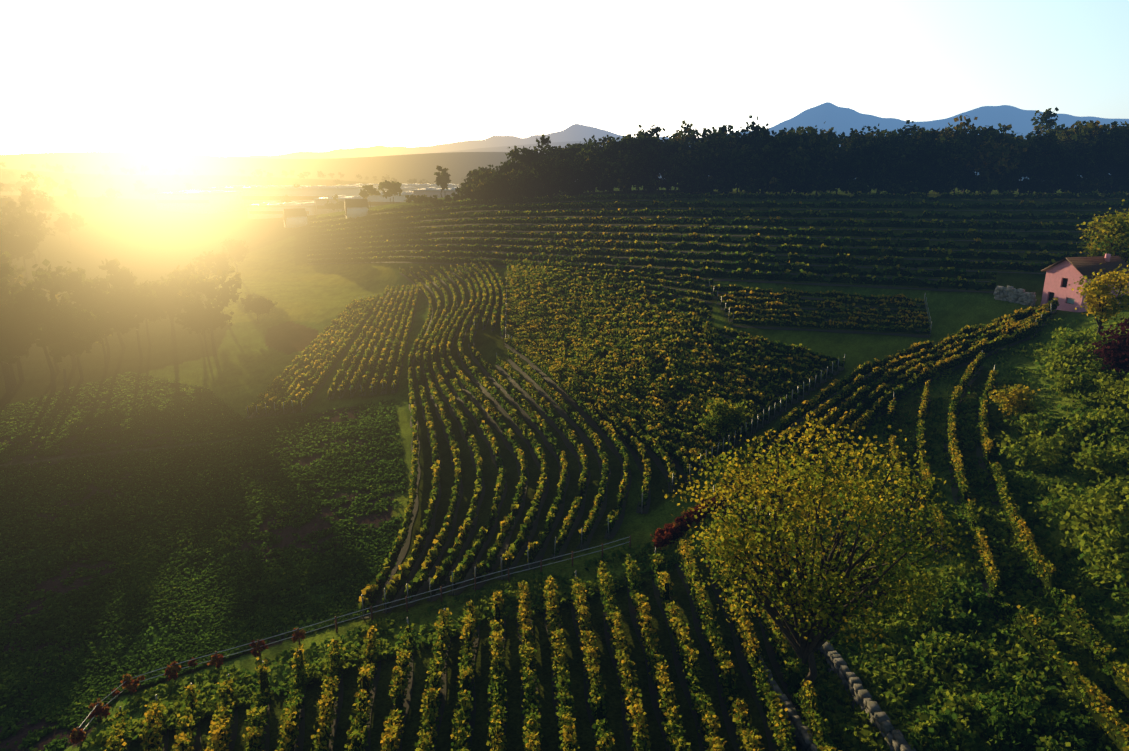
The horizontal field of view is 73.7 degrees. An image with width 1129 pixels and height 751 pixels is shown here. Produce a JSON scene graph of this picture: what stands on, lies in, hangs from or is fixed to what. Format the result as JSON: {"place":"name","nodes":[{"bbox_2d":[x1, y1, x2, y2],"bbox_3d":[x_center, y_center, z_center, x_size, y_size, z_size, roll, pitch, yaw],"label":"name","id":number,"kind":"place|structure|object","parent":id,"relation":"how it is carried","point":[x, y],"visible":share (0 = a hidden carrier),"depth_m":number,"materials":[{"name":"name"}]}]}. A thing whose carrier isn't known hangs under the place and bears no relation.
{"place":"outdoors","nodes":[
{"label":"outdoors","id":0,"kind":"place"},
{"bbox_2d":[0,102,1128,750],"bbox_3d":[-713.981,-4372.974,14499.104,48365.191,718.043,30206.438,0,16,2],"label":"ground","id":1,"kind":"structure","parent":0,"point":[146,240],"depth_m":104.35,"materials":[{"name":"green plant"}]},
{"bbox_2d":[0,372,406,750],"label":"cover crop","id":2,"kind":"object","parent":1,"relation":"on","point":[82,670],"visible":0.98,"depth_m":73.20,"materials":[{"name":"green plant"}]},
{"bbox_2d":[0,162,467,393],"bbox_3d":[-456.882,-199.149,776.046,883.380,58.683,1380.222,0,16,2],"label":"forest","id":3,"kind":"object","parent":1,"relation":"on","point":[30,314],"depth_m":155.27,"materials":[{"name":"plant"}]},
{"bbox_2d":[153,183,463,227],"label":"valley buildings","id":4,"kind":"structure","parent":1,"relation":"on","point":[259,202],"depth_m":536.22,"materials":[{"name":"white"}]},
{"bbox_2d":[76,535,630,745],"bbox_3d":[-12.332,16.954,54.187,38.609,3.747,4.423,-9,18,-29],"label":"fence","id":5,"kind":"object","parent":1,"relation":"on","point":[371,613],"visible":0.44,"depth_m":54.59,"materials":[{"name":"brown wood"}]},
{"bbox_2d":[69,494,723,742],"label":"rose bushes","id":6,"kind":"object","parent":1,"relation":"on","point":[670,532],"depth_m":50.88,"materials":[{"name":"red plant"}]},
{"bbox_2d":[119,261,1057,708],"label":"vine posts","id":7,"kind":"object","parent":1,"relation":"on","point":[673,473],"visible":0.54,"depth_m":78.32,"materials":[{"name":"wood"}]},
{"bbox_2d":[81,317,1128,750],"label":"rank grass","id":8,"kind":"structure","parent":1,"relation":"on","point":[855,729],"depth_m":47.82,"materials":[{"name":"green plant"}]},
{"bbox_2d":[829,324,1128,750],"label":"shrubs","id":9,"kind":"object","parent":8,"relation":"on","point":[1102,508],"depth_m":47.39,"materials":[{"name":"green plant"}]},
{"bbox_2d":[125,199,1128,750],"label":"vine soil strips","id":10,"kind":"object","parent":1,"relation":"on","point":[681,675],"visible":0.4,"depth_m":78.50,"materials":[{"name":"brown soil"}]},
{"bbox_2d":[104,190,1128,750],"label":"vine rows","id":11,"kind":"object","parent":10,"relation":"on","point":[572,380],"visible":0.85,"depth_m":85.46,"materials":[{"name":"green plant"}]},
{"bbox_2d":[404,107,1128,203],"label":"tree line","id":12,"kind":"object","parent":1,"relation":"on","point":[893,162],"depth_m":218.79,"materials":[{"name":"green plant"}]},
{"bbox_2d":[747,642,915,750],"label":"dry stone walls","id":13,"kind":"structure","parent":1,"relation":"on","point":[862,698],"depth_m":39.58,"materials":[{"name":"grey stone"}]},
{"bbox_2d":[662,199,1128,689],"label":"yellow trees","id":14,"kind":"object","parent":1,"relation":"on","point":[720,415],"depth_m":39.65,"materials":[{"name":"yellow plant"}]},
{"bbox_2d":[993,286,1036,305],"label":"boulder wall","id":15,"kind":"structure","parent":1,"relation":"on","point":[1012,294],"depth_m":107.54,"materials":[{"name":"stone"}]},
{"bbox_2d":[1041,254,1128,311],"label":"house","id":16,"kind":"structure","parent":1,"relation":"on","point":[1062,275],"depth_m":101.09,"materials":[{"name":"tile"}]},
{"bbox_2d":[1085,317,1128,377],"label":"purple shrub","id":17,"kind":"object","parent":1,"relation":"on","point":[1118,355],"depth_m":69.18,"materials":[{"name":"purple plant"}]},
{"bbox_2d":[0,0,1128,156],"label":"sky","id":18,"kind":"structure","parent":0,"point":[224,78],"materials":[{"name":"white"}]}
]}

